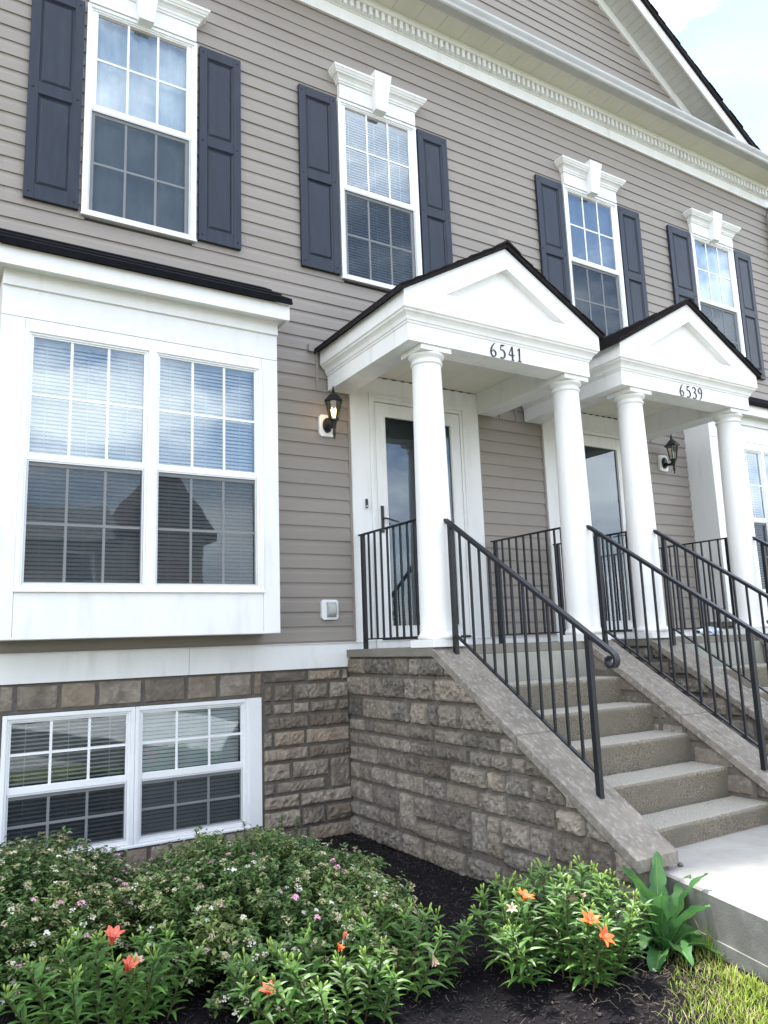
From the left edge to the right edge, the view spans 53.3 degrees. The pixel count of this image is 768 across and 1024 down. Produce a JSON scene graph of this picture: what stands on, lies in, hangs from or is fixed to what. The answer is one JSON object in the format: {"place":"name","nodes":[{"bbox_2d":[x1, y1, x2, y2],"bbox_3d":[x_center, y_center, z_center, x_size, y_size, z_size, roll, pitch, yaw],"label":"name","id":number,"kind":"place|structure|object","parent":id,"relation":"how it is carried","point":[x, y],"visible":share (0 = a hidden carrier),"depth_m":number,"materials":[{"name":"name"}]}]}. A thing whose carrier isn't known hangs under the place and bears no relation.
{"place":"outdoors","nodes":[
{"label":"outdoors","id":0,"kind":"place"},
{"bbox_2d":[0,832,767,1023],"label":"mulch bed","id":1,"kind":"object","parent":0,"point":[441,1015],"visible":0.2,"depth_m":3.53,"materials":[{"name":"soil"}]},
{"bbox_2d":[0,826,158,1011],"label":"spirea bush","id":2,"kind":"object","parent":1,"relation":"on","point":[49,895],"visible":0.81,"depth_m":3.96,"materials":[{"name":"green plant"}]},
{"bbox_2d":[0,919,209,1023],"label":"lily clump","id":3,"kind":"object","parent":1,"relation":"on","point":[134,973],"visible":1,"depth_m":3.37,"materials":[{"name":"green plant"}]},
{"bbox_2d":[102,812,430,1020],"bbox_3d":[-0.717,2.175,4.431,1.804,0.524,2.464,4,-11,-31],"label":"spirea bush","id":4,"kind":"object","parent":1,"relation":"on","point":[218,888],"visible":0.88,"depth_m":4.03,"materials":[{"name":"green plant"}]},
{"bbox_2d":[216,898,478,1023],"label":"lily clump","id":5,"kind":"object","parent":1,"relation":"on","point":[292,991],"visible":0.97,"depth_m":3.34,"materials":[{"name":"green plant"}]},
{"bbox_2d":[468,855,658,992],"bbox_3d":[0.847,1.964,3.696,0.933,0.522,0.909,4,-11,-31],"label":"lily clump","id":6,"kind":"object","parent":1,"relation":"on","point":[593,934],"visible":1,"depth_m":3.61,"materials":[{"name":"green plant"}]},
{"bbox_2d":[446,942,751,1023],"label":"plant litter","id":7,"kind":"object","parent":1,"relation":"on","point":[653,980],"visible":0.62,"depth_m":3.44,"materials":[{"name":"plant"}]},
{"bbox_2d":[607,851,720,972],"bbox_3d":[1.428,2.034,3.892,0.564,0.459,0.531,4,-11,-31],"label":"leafy weed","id":8,"kind":"object","parent":1,"relation":"on","point":[672,926],"visible":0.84,"depth_m":3.87,"materials":[{"name":"green plant"}]},
{"bbox_2d":[694,919,724,964],"bbox_3d":[1.617,2.104,3.769,0.234,0.174,0.257,4,-11,-31],"label":"grass tuft","id":9,"kind":"object","parent":1,"relation":"on","point":[708,944],"visible":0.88,"depth_m":3.77,"materials":[{"name":"green plant"}]},
{"bbox_2d":[649,0,767,153],"label":"sky","id":10,"kind":"structure","parent":0,"point":[727,40],"materials":[{"name":"white"}]},
{"bbox_2d":[696,626,724,635],"bbox_3d":[3.355,1.225,7.868,0.400,0.096,0.142,4,-11,-31],"label":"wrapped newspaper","id":11,"kind":"object","parent":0,"point":[711,631],"visible":0.62,"depth_m":7.81,"materials":[{"name":"white plastic"}]},
{"bbox_2d":[657,945,767,1023],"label":"grass","id":12,"kind":"structure","parent":0,"point":[734,985],"depth_m":3.34,"materials":[{"name":"green plant"}]},
{"bbox_2d":[665,824,767,981],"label":"walkway","id":13,"kind":"structure","parent":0,"point":[731,887],"depth_m":3.90,"materials":[{"name":"concrete"}]},
{"label":"ground","id":14,"kind":"structure","parent":0,"visible":0},
{"bbox_2d":[0,0,523,873],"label":"townhouse","id":15,"kind":"structure","parent":14,"relation":"on","point":[216,216],"depth_m":6.55,"materials":[{"name":"plastic"}]},
{"bbox_2d":[0,697,262,860],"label":"basement window","id":16,"kind":"structure","parent":15,"relation":"in","point":[136,808],"depth_m":5.87,"materials":[{"name":"white plastic"}]},
{"bbox_2d":[80,2,196,243],"bbox_3d":[-2.141,-3.391,6.744,0.971,1.991,0.140,4,-11,-31],"label":"window","id":17,"kind":"structure","parent":15,"relation":"in","point":[139,150],"depth_m":6.73,"materials":[{"name":"white plastic"}]},
{"bbox_2d":[0,228,292,640],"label":"bay window","id":18,"kind":"structure","parent":15,"relation":"in","point":[91,547],"depth_m":5.87,"materials":[{"name":"white plastic"}]},
{"bbox_2d":[320,600,338,619],"bbox_3d":[-0.481,0.878,6.879,0.170,0.180,0.082,4,-11,-31],"label":"outlet cover","id":19,"kind":"object","parent":15,"relation":"attached to","point":[329,609],"visible":1,"depth_m":6.86,"materials":[{"name":"white plastic"}]},
{"bbox_2d":[318,387,341,438],"bbox_3d":[-0.489,-0.916,7.113,0.188,0.515,0.258,4,-11,-31],"label":"wall lantern","id":20,"kind":"object","parent":15,"relation":"attached to","point":[327,424],"depth_m":7.09,"materials":[{"name":"black metal"}]},
{"bbox_2d":[364,498,368,509],"bbox_3d":[-0.168,-0.079,7.253,0.044,0.112,0.028,4,-11,-31],"label":"doorbell","id":21,"kind":"object","parent":15,"relation":"attached to","point":[366,505],"visible":1,"depth_m":7.24,"materials":[{"name":"black plastic"}]},
{"bbox_2d":[336,98,422,291],"bbox_3d":[-0.061,-3.250,8.007,0.971,1.991,0.138,4,-11,-31],"label":"window","id":22,"kind":"structure","parent":15,"relation":"in","point":[380,236],"depth_m":7.96,"materials":[{"name":"white plastic"}]},
{"bbox_2d":[349,378,490,648],"bbox_3d":[0.356,0.001,7.626,1.559,2.640,0.217,4,-11,-31],"label":"entry doorway","id":23,"kind":"structure","parent":15,"relation":"in","point":[381,410],"depth_m":7.59,"materials":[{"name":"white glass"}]},
{"bbox_2d":[347,640,767,931],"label":"stoop","id":24,"kind":"object","parent":14,"relation":"on","point":[466,761],"visible":0.86,"depth_m":5.45,"materials":[{"name":"grey stone"}]},
{"bbox_2d":[358,519,419,648],"bbox_3d":[0.064,0.645,6.617,0.035,1.052,1.053,4,-11,-31],"label":"landing railing","id":25,"kind":"object","parent":24,"relation":"on","point":[364,592],"visible":0.87,"depth_m":6.68,"materials":[{"name":"black metal"}]},
{"bbox_2d":[308,240,610,647],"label":"portico","id":26,"kind":"structure","parent":24,"relation":"on","point":[499,329],"depth_m":6.67,"materials":[{"name":"white paint"}]},
{"bbox_2d":[490,527,566,643],"bbox_3d":[1.414,0.737,7.437,0.035,1.052,1.053,4,-11,-31],"label":"landing railing","id":27,"kind":"object","parent":24,"relation":"on","point":[495,547],"visible":0.78,"depth_m":7.46,"materials":[{"name":"black metal"}]},
{"bbox_2d":[443,518,619,798],"bbox_3d":[0.914,0.840,5.234,0.046,1.972,1.726,4,-11,-31],"label":"stair railing","id":28,"kind":"object","parent":24,"relation":"on","point":[589,638],"visible":0.93,"depth_m":5.09,"materials":[{"name":"black metal"}]},
{"bbox_2d":[586,525,767,770],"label":"stair railing","id":29,"kind":"object","parent":24,"relation":"on","point":[750,631],"visible":0.93,"depth_m":5.91,"materials":[{"name":"black metal"}]},
{"bbox_2d":[482,0,767,642],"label":"townhouse","id":30,"kind":"structure","parent":14,"relation":"on","point":[630,165],"depth_m":9.89,"materials":[{"name":"plastic"}]},
{"bbox_2d":[541,413,632,640],"bbox_3d":[2.480,0.145,8.917,1.559,2.640,0.217,4,-11,-31],"label":"entry doorway","id":31,"kind":"structure","parent":30,"relation":"in","point":[601,438],"depth_m":9.07,"materials":[{"name":"white glass"}]},
{"bbox_2d":[562,184,627,336],"bbox_3d":[2.640,-3.066,9.650,0.971,1.991,0.140,4,-11,-31],"label":"window","id":32,"kind":"structure","parent":30,"relation":"in","point":[597,289],"depth_m":9.69,"materials":[{"name":"white plastic"}]},
{"bbox_2d":[657,434,679,473],"bbox_3d":[3.585,-0.724,9.606,0.188,0.515,0.258,4,-11,-31],"label":"wall lantern","id":33,"kind":"object","parent":30,"relation":"attached to","point":[663,464],"depth_m":9.59,"materials":[{"name":"black metal"}]},
{"bbox_2d":[690,233,745,356],"bbox_3d":[4.745,-2.924,10.930,0.971,1.991,0.140,4,-11,-31],"label":"window","id":34,"kind":"structure","parent":30,"relation":"in","point":[713,297],"depth_m":11.04,"materials":[{"name":"white plastic"}]},
{"bbox_2d":[683,396,767,621],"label":"bay window","id":35,"kind":"structure","parent":30,"relation":"in","point":[701,441],"depth_m":9.78,"materials":[{"name":"white plastic"}]},
{"bbox_2d":[551,634,767,755],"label":"stoop","id":36,"kind":"object","parent":14,"relation":"on","point":[734,695],"visible":0.09,"depth_m":6.83,"materials":[{"name":"grey concrete"}]},
{"bbox_2d":[553,531,633,634],"bbox_3d":[2.162,0.787,7.892,0.035,1.052,1.053,4,-11,-31],"label":"landing railing","id":37,"kind":"object","parent":36,"relation":"on","point":[561,581],"visible":0.33,"depth_m":7.70,"materials":[{"name":"black metal"}]},
{"bbox_2d":[514,297,767,638],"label":"portico","id":38,"kind":"structure","parent":36,"relation":"on","point":[685,364],"depth_m":7.93,"materials":[{"name":"white paint"}]},
{"bbox_2d":[659,537,735,628],"bbox_3d":[3.511,0.879,8.712,0.035,1.052,1.053,4,-11,-31],"label":"landing railing","id":39,"kind":"object","parent":36,"relation":"on","point":[720,565],"visible":0.45,"depth_m":8.59,"materials":[{"name":"black metal"}]},
{"bbox_2d":[653,529,767,693],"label":"stair railing","id":40,"kind":"object","parent":36,"relation":"on","point":[709,563],"visible":0.79,"depth_m":6.73,"materials":[{"name":"black metal"}]},
{"bbox_2d":[752,536,767,605],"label":"stair railing","id":41,"kind":"object","parent":36,"relation":"on","point":[763,544],"visible":0.84,"depth_m":7.99,"materials":[{"name":"black metal"}]}
]}

